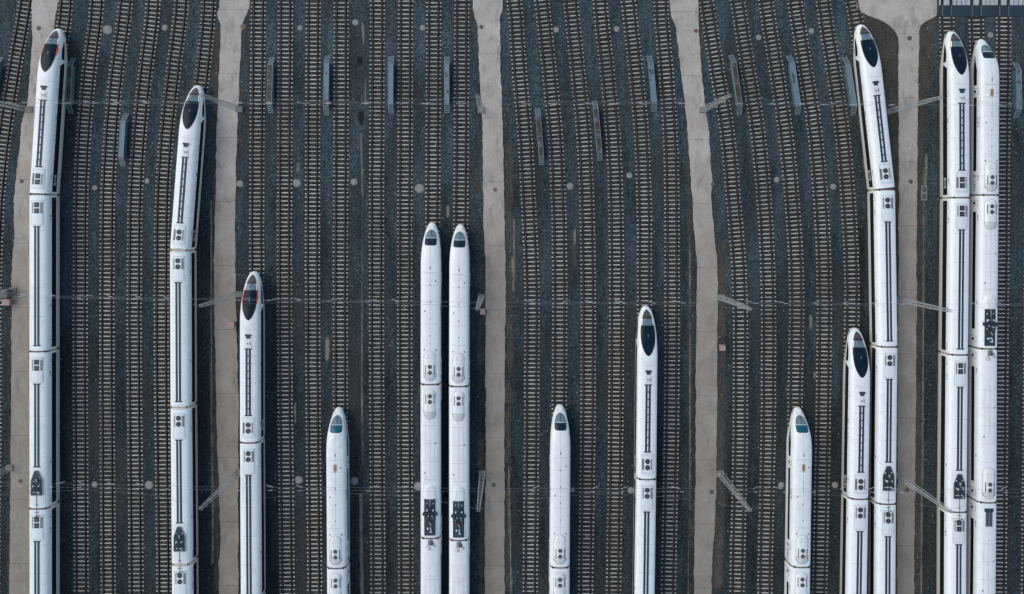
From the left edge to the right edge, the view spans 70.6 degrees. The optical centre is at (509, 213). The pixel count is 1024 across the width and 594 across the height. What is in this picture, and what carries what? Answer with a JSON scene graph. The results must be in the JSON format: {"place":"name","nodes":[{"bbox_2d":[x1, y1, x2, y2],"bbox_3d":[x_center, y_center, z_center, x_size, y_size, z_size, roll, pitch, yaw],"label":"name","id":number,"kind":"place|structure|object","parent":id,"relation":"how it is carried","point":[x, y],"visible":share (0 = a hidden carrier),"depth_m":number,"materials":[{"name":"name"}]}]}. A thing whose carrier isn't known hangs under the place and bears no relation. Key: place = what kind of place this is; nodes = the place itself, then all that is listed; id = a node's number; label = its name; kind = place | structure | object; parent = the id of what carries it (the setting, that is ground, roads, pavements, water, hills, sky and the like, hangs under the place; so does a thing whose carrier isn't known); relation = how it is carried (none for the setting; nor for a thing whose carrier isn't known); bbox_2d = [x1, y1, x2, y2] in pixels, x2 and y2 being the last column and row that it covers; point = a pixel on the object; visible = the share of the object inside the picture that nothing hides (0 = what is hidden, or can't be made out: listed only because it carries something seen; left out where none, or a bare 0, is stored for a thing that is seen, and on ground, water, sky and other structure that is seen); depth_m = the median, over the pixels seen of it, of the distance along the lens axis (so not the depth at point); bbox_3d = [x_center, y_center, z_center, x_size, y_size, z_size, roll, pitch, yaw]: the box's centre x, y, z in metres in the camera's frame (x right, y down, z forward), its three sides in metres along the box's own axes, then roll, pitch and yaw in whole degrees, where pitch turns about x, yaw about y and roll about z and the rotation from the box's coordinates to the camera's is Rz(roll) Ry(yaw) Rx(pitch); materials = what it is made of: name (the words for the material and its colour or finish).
{"place":"outdoors","nodes":[
{"label":"outdoors","id":0,"kind":"place"},
{"bbox_2d":[9,0,58,593],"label":"path","id":1,"kind":"structure","parent":0,"point":[43,14],"depth_m":120.95,"materials":[{"name":"concrete"}]},
{"bbox_2d":[213,0,249,593],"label":"path","id":2,"kind":"structure","parent":0,"point":[231,14],"depth_m":120.95,"materials":[{"name":"concrete"}]},
{"bbox_2d":[473,0,505,593],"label":"path","id":3,"kind":"structure","parent":0,"point":[487,14],"depth_m":120.95,"materials":[{"name":"concrete"}]},
{"bbox_2d":[0,0,1023,593],"bbox_3d":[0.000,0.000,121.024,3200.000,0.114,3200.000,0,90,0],"label":"ground","id":4,"kind":"structure","parent":0,"point":[356,204],"depth_m":121.02,"materials":[{"name":"gravel"}]},
{"bbox_2d":[0,289,11,297],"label":"signal cabinet","id":5,"kind":"object","parent":4,"relation":"on","point":[6,295],"visible":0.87,"depth_m":119.50,"materials":[{"name":"metal"}]},
{"bbox_2d":[0,465,12,475],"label":"lattice mast","id":6,"kind":"object","parent":4,"relation":"on","point":[9,468],"visible":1,"depth_m":120.80,"materials":[{"name":"metal"}]},
{"bbox_2d":[5,481,205,505],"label":"head span","id":7,"kind":"object","parent":6,"relation":"attached to","point":[107,482],"visible":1,"depth_m":113.09,"materials":[{"name":"metal"}]},
{"bbox_2d":[2,299,11,304],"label":"signal cabinet","id":8,"kind":"object","parent":4,"relation":"on","point":[6,301],"visible":1,"depth_m":120.00,"materials":[{"name":"metal"}]},
{"bbox_2d":[0,287,16,294],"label":"lattice mast","id":9,"kind":"object","parent":4,"relation":"on","point":[14,289],"visible":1,"depth_m":120.52,"materials":[{"name":"metal"}]},
{"bbox_2d":[7,294,201,305],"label":"head span","id":10,"kind":"object","parent":9,"relation":"attached to","point":[82,297],"visible":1,"depth_m":113.09,"materials":[{"name":"metal"}]},
{"bbox_2d":[0,0,31,571],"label":"railway track","id":11,"kind":"structure","parent":4,"relation":"on","point":[14,94],"depth_m":120.97,"materials":[{"name":"metal"}]},
{"bbox_2d":[0,101,32,112],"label":"lattice mast","id":12,"kind":"object","parent":4,"relation":"on","point":[28,109],"visible":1,"depth_m":118.65,"materials":[{"name":"metal"}]},
{"bbox_2d":[11,95,197,103],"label":"head span","id":13,"kind":"object","parent":12,"relation":"attached to","point":[103,103],"visible":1,"depth_m":114.39,"materials":[{"name":"metal"}]},
{"bbox_2d":[56,0,72,347],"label":"railway track","id":14,"kind":"structure","parent":4,"relation":"on","point":[69,14],"depth_m":120.97,"materials":[{"name":"metal"}]},
{"bbox_2d":[29,29,67,593],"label":"speed train","id":15,"kind":"object","parent":14,"relation":"on","point":[44,315],"visible":0.99,"depth_m":117.31,"materials":[{"name":"white paint"}]},
{"bbox_2d":[65,58,75,113],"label":"step platform","id":16,"kind":"structure","parent":4,"relation":"on","point":[70,83],"depth_m":120.01,"materials":[{"name":"metal"}]},
{"bbox_2d":[72,0,103,593],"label":"railway track","id":17,"kind":"structure","parent":4,"relation":"on","point":[84,316],"depth_m":120.97,"materials":[{"name":"metal"}]},
{"bbox_2d":[103,25,111,33],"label":"manhole","id":18,"kind":"object","parent":4,"relation":"on","point":[107,29],"visible":1,"depth_m":121.00,"materials":[{"name":"concrete"}]},
{"bbox_2d":[99,0,132,593],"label":"railway track","id":19,"kind":"structure","parent":4,"relation":"on","point":[111,315],"depth_m":120.97,"materials":[{"name":"metal"}]},
{"bbox_2d":[118,113,128,165],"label":"step platform","id":20,"kind":"structure","parent":4,"relation":"on","point":[123,138],"depth_m":120.01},
{"bbox_2d":[126,0,160,593],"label":"railway track","id":21,"kind":"structure","parent":4,"relation":"on","point":[138,315],"depth_m":120.97,"materials":[{"name":"metal"}]},
{"bbox_2d":[145,481,152,488],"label":"manhole","id":22,"kind":"object","parent":4,"relation":"on","point":[148,483],"visible":0.91,"depth_m":121.01,"materials":[{"name":"concrete"}]},
{"bbox_2d":[153,0,188,593],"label":"railway track","id":23,"kind":"structure","parent":4,"relation":"on","point":[165,316],"depth_m":120.97,"materials":[{"name":"metal"}]},
{"bbox_2d":[193,0,215,108],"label":"railway track","id":24,"kind":"structure","parent":4,"relation":"on","point":[201,40],"depth_m":120.97,"materials":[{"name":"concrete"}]},
{"bbox_2d":[170,85,205,593],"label":"speed train","id":25,"kind":"object","parent":24,"relation":"on","point":[183,331],"visible":1,"depth_m":117.23,"materials":[{"name":"white paint"}]},
{"bbox_2d":[199,469,239,509],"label":"lattice mast","id":26,"kind":"object","parent":4,"relation":"on","point":[237,472],"visible":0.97,"depth_m":114.45,"materials":[{"name":"metal"}]},
{"bbox_2d":[202,485,479,508],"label":"head span","id":27,"kind":"object","parent":26,"relation":"attached to","point":[341,493],"visible":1,"depth_m":113.09,"materials":[{"name":"metal"}]},
{"bbox_2d":[199,93,242,111],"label":"lattice mast","id":28,"kind":"object","parent":4,"relation":"on","point":[237,108],"visible":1,"depth_m":115.08,"materials":[{"name":"metal"}]},
{"bbox_2d":[209,95,472,103],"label":"head span","id":29,"kind":"object","parent":28,"relation":"attached to","point":[325,102],"visible":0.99,"depth_m":113.09,"materials":[{"name":"metal"}]},
{"bbox_2d":[199,291,242,306],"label":"lattice mast","id":30,"kind":"object","parent":4,"relation":"on","point":[237,294],"visible":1,"depth_m":114.84,"materials":[{"name":"metal"}]},
{"bbox_2d":[202,298,476,308],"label":"head span","id":31,"kind":"object","parent":30,"relation":"attached to","point":[361,301],"visible":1,"depth_m":113.09,"materials":[{"name":"metal"}]},
{"bbox_2d":[228,321,235,326],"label":"signal cabinet","id":32,"kind":"object","parent":4,"relation":"on","point":[231,323],"visible":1,"depth_m":120.00,"materials":[{"name":"metal"}]},
{"bbox_2d":[249,0,265,294],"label":"railway track","id":33,"kind":"structure","parent":4,"relation":"on","point":[261,137],"depth_m":120.97,"materials":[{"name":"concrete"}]},
{"bbox_2d":[240,271,265,593],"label":"speed train","id":34,"kind":"object","parent":33,"relation":"on","point":[252,440],"visible":1,"depth_m":117.23,"materials":[{"name":"white paint"}]},
{"bbox_2d":[267,57,274,112],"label":"step platform","id":35,"kind":"structure","parent":4,"relation":"on","point":[270,83],"depth_m":120.01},
{"bbox_2d":[277,0,294,593],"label":"railway track","id":36,"kind":"structure","parent":4,"relation":"on","point":[288,306],"depth_m":120.97,"materials":[{"name":"metal"}]},
{"bbox_2d":[293,179,300,186],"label":"manhole","id":37,"kind":"object","parent":4,"relation":"on","point":[296,182],"visible":1,"depth_m":120.99,"materials":[{"name":"concrete"}]},
{"bbox_2d":[295,476,302,483],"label":"manhole","id":38,"kind":"object","parent":4,"relation":"on","point":[299,479],"visible":1,"depth_m":121.01,"materials":[{"name":"concrete"}]},
{"bbox_2d":[305,0,321,593],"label":"railway track","id":39,"kind":"structure","parent":4,"relation":"on","point":[316,298],"depth_m":120.97,"materials":[{"name":"metal"}]},
{"bbox_2d":[323,55,329,114],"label":"step platform","id":40,"kind":"structure","parent":4,"relation":"on","point":[326,86],"depth_m":120.01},
{"bbox_2d":[332,0,348,424],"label":"railway track","id":41,"kind":"structure","parent":4,"relation":"on","point":[336,205],"depth_m":120.97,"materials":[{"name":"metal"}]},
{"bbox_2d":[326,407,350,593],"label":"speed train","id":42,"kind":"object","parent":41,"relation":"on","point":[338,521],"visible":0.98,"depth_m":117.25,"materials":[{"name":"white paint"}]},
{"bbox_2d":[350,477,357,484],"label":"manhole","id":43,"kind":"object","parent":4,"relation":"on","point":[353,480],"visible":1,"depth_m":120.99,"materials":[{"name":"concrete"}]},
{"bbox_2d":[369,0,385,593],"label":"railway track","id":44,"kind":"structure","parent":4,"relation":"on","point":[371,305],"depth_m":120.97,"materials":[{"name":"metal"}]},
{"bbox_2d":[388,56,393,113],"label":"step platform","id":45,"kind":"structure","parent":4,"relation":"on","point":[390,83],"depth_m":120.01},
{"bbox_2d":[397,0,413,593],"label":"railway track","id":46,"kind":"structure","parent":4,"relation":"on","point":[409,305],"depth_m":120.97,"materials":[{"name":"metal"}]},
{"bbox_2d":[414,482,420,490],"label":"manhole","id":47,"kind":"object","parent":4,"relation":"on","point":[417,486],"visible":0.81,"depth_m":120.97,"materials":[{"name":"concrete"}]},
{"bbox_2d":[415,184,423,192],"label":"manhole","id":48,"kind":"object","parent":4,"relation":"on","point":[419,188],"visible":1,"depth_m":121.01,"materials":[{"name":"concrete"}]},
{"bbox_2d":[425,0,441,234],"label":"railway track","id":49,"kind":"structure","parent":4,"relation":"on","point":[437,116],"depth_m":120.97,"materials":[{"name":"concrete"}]},
{"bbox_2d":[420,222,441,593],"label":"speed train","id":50,"kind":"object","parent":49,"relation":"on","point":[431,416],"visible":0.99,"depth_m":117.18,"materials":[{"name":"white paint"}]},
{"bbox_2d":[444,57,449,112],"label":"step platform","id":51,"kind":"structure","parent":4,"relation":"on","point":[446,84],"depth_m":120.01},
{"bbox_2d":[453,0,469,236],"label":"railway track","id":52,"kind":"structure","parent":4,"relation":"on","point":[465,118],"depth_m":120.97,"materials":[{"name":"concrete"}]},
{"bbox_2d":[449,224,469,593],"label":"speed train","id":53,"kind":"object","parent":52,"relation":"on","point":[459,419],"visible":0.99,"depth_m":117.18,"materials":[{"name":"white paint"}]},
{"bbox_2d":[476,94,484,112],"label":"lattice mast","id":54,"kind":"object","parent":4,"relation":"on","point":[481,109],"visible":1,"depth_m":116.05,"materials":[{"name":"metal"}]},
{"bbox_2d":[482,96,719,103],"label":"head span","id":55,"kind":"object","parent":54,"relation":"attached to","point":[611,103],"visible":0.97,"depth_m":111.60,"materials":[{"name":"metal"}]},
{"bbox_2d":[476,294,484,309],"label":"lattice mast","id":56,"kind":"object","parent":4,"relation":"on","point":[481,297],"visible":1,"depth_m":117.63,"materials":[{"name":"metal"}]},
{"bbox_2d":[477,300,743,308],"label":"head span","id":57,"kind":"object","parent":56,"relation":"attached to","point":[615,300],"visible":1,"depth_m":111.13,"materials":[{"name":"metal"}]},
{"bbox_2d":[477,470,485,509],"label":"lattice mast","id":58,"kind":"object","parent":4,"relation":"on","point":[482,473],"visible":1,"depth_m":116.65,"materials":[{"name":"metal"}]},
{"bbox_2d":[481,486,748,509],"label":"head span","id":59,"kind":"object","parent":58,"relation":"attached to","point":[585,488],"visible":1,"depth_m":113.10,"materials":[{"name":"metal"}]},
{"bbox_2d":[506,0,539,593],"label":"railway track","id":60,"kind":"structure","parent":4,"relation":"on","point":[527,320],"depth_m":120.97,"materials":[{"name":"metal"}]},
{"bbox_2d":[535,108,543,164],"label":"step platform","id":61,"kind":"structure","parent":4,"relation":"on","point":[539,136],"depth_m":120.01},
{"bbox_2d":[534,0,566,413],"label":"railway track","id":62,"kind":"structure","parent":4,"relation":"on","point":[554,215],"depth_m":120.97,"materials":[{"name":"metal"}]},
{"bbox_2d":[548,404,569,593],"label":"speed train","id":63,"kind":"object","parent":62,"relation":"on","point":[559,526],"visible":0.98,"depth_m":117.21,"materials":[{"name":"white paint"}]},
{"bbox_2d":[563,0,595,593],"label":"railway track","id":64,"kind":"structure","parent":4,"relation":"on","point":[583,310],"depth_m":120.97,"materials":[{"name":"metal"}]},
{"bbox_2d":[592,101,601,160],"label":"step platform","id":65,"kind":"structure","parent":4,"relation":"on","point":[597,130],"depth_m":120.01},
{"bbox_2d":[592,0,624,593],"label":"railway track","id":66,"kind":"structure","parent":4,"relation":"on","point":[612,315],"depth_m":120.97,"materials":[{"name":"metal"}]},
{"bbox_2d":[621,0,651,321],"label":"railway track","id":67,"kind":"structure","parent":4,"relation":"on","point":[638,157],"depth_m":120.97,"materials":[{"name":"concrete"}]},
{"bbox_2d":[632,306,656,593],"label":"speed train","id":68,"kind":"object","parent":67,"relation":"on","point":[644,473],"visible":0.99,"depth_m":117.19,"materials":[{"name":"white paint"}]},
{"bbox_2d":[646,56,656,111],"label":"step platform","id":69,"kind":"structure","parent":4,"relation":"on","point":[652,85],"depth_m":120.01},
{"bbox_2d":[653,0,679,593],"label":"railway track","id":70,"kind":"structure","parent":4,"relation":"on","point":[667,310],"depth_m":120.97,"materials":[{"name":"metal"}]},
{"bbox_2d":[699,94,731,112],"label":"lattice mast","id":71,"kind":"object","parent":4,"relation":"on","point":[703,109],"visible":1,"depth_m":115.25,"materials":[{"name":"metal"}]},
{"bbox_2d":[734,96,927,105],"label":"head span","id":72,"kind":"object","parent":71,"relation":"attached to","point":[835,102],"visible":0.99,"depth_m":113.09,"materials":[{"name":"metal"}]},
{"bbox_2d":[719,344,725,350],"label":"signal cabinet","id":73,"kind":"object","parent":4,"relation":"on","point":[722,347],"visible":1,"depth_m":120.07,"materials":[{"name":"metal"}]},
{"bbox_2d":[699,0,747,593],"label":"railway track","id":74,"kind":"structure","parent":4,"relation":"on","point":[736,337],"depth_m":120.97,"materials":[{"name":"metal"}]},
{"bbox_2d":[717,294,750,309],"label":"lattice mast","id":75,"kind":"object","parent":4,"relation":"on","point":[720,297],"visible":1,"depth_m":115.61,"materials":[{"name":"metal"}]},
{"bbox_2d":[748,301,945,310],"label":"head span","id":76,"kind":"object","parent":75,"relation":"attached to","point":[875,303],"visible":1,"depth_m":113.09,"materials":[{"name":"metal"}]},
{"bbox_2d":[717,471,751,511],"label":"lattice mast","id":77,"kind":"object","parent":4,"relation":"on","point":[720,474],"visible":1,"depth_m":114.38,"materials":[{"name":"metal"}]},
{"bbox_2d":[753,486,945,509],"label":"head span","id":78,"kind":"object","parent":77,"relation":"attached to","point":[871,492],"visible":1,"depth_m":113.08,"materials":[{"name":"metal"}]},
{"bbox_2d":[728,55,742,114],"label":"step platform","id":79,"kind":"structure","parent":4,"relation":"on","point":[735,82],"depth_m":120.01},
{"bbox_2d":[730,0,776,593],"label":"railway track","id":80,"kind":"structure","parent":4,"relation":"on","point":[764,339],"depth_m":120.97,"materials":[{"name":"metal"}]},
{"bbox_2d":[758,0,803,427],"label":"railway track","id":81,"kind":"structure","parent":4,"relation":"on","point":[789,229],"depth_m":120.97,"materials":[{"name":"metal"}]},
{"bbox_2d":[784,407,811,593],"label":"speed train","id":82,"kind":"object","parent":81,"relation":"on","point":[798,512],"visible":1,"depth_m":117.29,"materials":[{"name":"white paint"}]},
{"bbox_2d":[786,56,800,114],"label":"step platform","id":83,"kind":"structure","parent":4,"relation":"on","point":[794,82],"depth_m":120.01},
{"bbox_2d":[787,0,831,593],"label":"railway track","id":84,"kind":"structure","parent":4,"relation":"on","point":[819,329],"depth_m":120.97,"materials":[{"name":"metal"}]},
{"bbox_2d":[816,0,859,358],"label":"railway track","id":85,"kind":"structure","parent":4,"relation":"on","point":[842,181],"depth_m":120.97,"materials":[{"name":"metal"}]},
{"bbox_2d":[839,328,869,593],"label":"speed train","id":86,"kind":"object","parent":85,"relation":"on","point":[855,471],"visible":1,"depth_m":117.29,"materials":[{"name":"white paint"}]},
{"bbox_2d":[841,56,856,114],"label":"step platform","id":87,"kind":"structure","parent":4,"relation":"on","point":[850,84],"depth_m":120.01,"materials":[{"name":"metal"}]},
{"bbox_2d":[845,0,864,44],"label":"railway track","id":88,"kind":"structure","parent":4,"relation":"on","point":[850,14],"depth_m":120.97,"materials":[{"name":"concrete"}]},
{"bbox_2d":[853,24,896,593],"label":"speed train","id":89,"kind":"object","parent":88,"relation":"on","point":[869,84],"visible":0.99,"depth_m":117.25,"materials":[{"name":"white paint"}]},
{"bbox_2d":[886,96,942,114],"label":"lattice mast","id":90,"kind":"object","parent":4,"relation":"on","point":[889,111],"visible":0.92,"depth_m":113.56,"materials":[{"name":"metal"}]},
{"bbox_2d":[914,98,1016,105],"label":"head span","id":91,"kind":"object","parent":90,"relation":"attached to","point":[963,105],"visible":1,"depth_m":113.10,"materials":[{"name":"metal"}]},
{"bbox_2d":[896,471,951,511],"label":"lattice mast","id":92,"kind":"object","parent":4,"relation":"on","point":[898,473],"visible":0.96,"depth_m":114.33,"materials":[{"name":"metal"}]},
{"bbox_2d":[924,487,1023,505],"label":"head span","id":93,"kind":"object","parent":92,"relation":"attached to","point":[976,493],"visible":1,"depth_m":113.10,"materials":[{"name":"metal"}]},
{"bbox_2d":[897,296,950,311],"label":"lattice mast","id":94,"kind":"object","parent":4,"relation":"on","point":[909,303],"visible":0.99,"depth_m":113.04,"materials":[{"name":"metal"}]},
{"bbox_2d":[951,302,1013,310],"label":"head span","id":95,"kind":"object","parent":94,"relation":"attached to","point":[995,303],"visible":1,"depth_m":113.09,"materials":[{"name":"metal"}]},
{"bbox_2d":[921,185,926,199],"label":"drain box","id":96,"kind":"object","parent":4,"relation":"on","point":[923,192],"visible":1,"depth_m":120.88,"materials":[{"name":"concrete"}]},
{"bbox_2d":[936,0,954,550],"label":"railway track","id":97,"kind":"structure","parent":4,"relation":"on","point":[942,26],"depth_m":120.96,"materials":[{"name":"metal"}]},
{"bbox_2d":[936,31,968,593],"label":"speed train","id":98,"kind":"object","parent":97,"relation":"on","point":[953,332],"visible":0.99,"depth_m":117.28,"materials":[{"name":"white paint"}]},
{"bbox_2d":[968,0,983,67],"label":"railway track","id":99,"kind":"structure","parent":4,"relation":"on","point":[972,28],"depth_m":120.95,"materials":[{"name":"metal"}]},
{"bbox_2d":[966,39,998,593],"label":"speed train","id":100,"kind":"object","parent":99,"relation":"on","point":[982,328],"visible":0.96,"depth_m":117.32,"materials":[{"name":"white paint"}]},
{"bbox_2d":[937,6,1023,15],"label":"track slab","id":101,"kind":"structure","parent":4,"relation":"on","point":[976,10],"depth_m":120.93,"materials":[{"name":"concrete"}]},
{"bbox_2d":[942,5,1019,15],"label":"track slab","id":102,"kind":"structure","parent":101,"relation":"on","point":[981,10],"depth_m":120.78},
{"bbox_2d":[937,0,1023,5],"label":"track slab","id":103,"kind":"structure","parent":4,"relation":"on","point":[979,4],"depth_m":120.95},
{"bbox_2d":[939,0,1023,4],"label":"paving blocks","id":104,"kind":"structure","parent":103,"relation":"on","point":[989,2],"depth_m":120.86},
{"bbox_2d":[996,0,1011,593],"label":"railway track","id":105,"kind":"structure","parent":4,"relation":"on","point":[1006,300],"depth_m":120.97,"materials":[{"name":"metal"}]},
{"bbox_2d":[1012,62,1021,117],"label":"step platform","id":106,"kind":"structure","parent":4,"relation":"on","point":[1017,86],"depth_m":120.02,"materials":[{"name":"metal"}]},
{"bbox_2d":[1021,288,1023,592],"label":"railway track","id":107,"kind":"structure","parent":4,"relation":"on","point":[1022,478],"depth_m":120.97,"materials":[{"name":"metal"}]},
{"bbox_2d":[669,0,717,593],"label":"path","id":108,"kind":"structure","parent":0,"point":[684,14],"depth_m":120.95,"materials":[{"name":"concrete"}]},
{"bbox_2d":[857,0,936,593],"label":"path","id":109,"kind":"structure","parent":0,"point":[903,19],"depth_m":120.95,"materials":[{"name":"concrete"}]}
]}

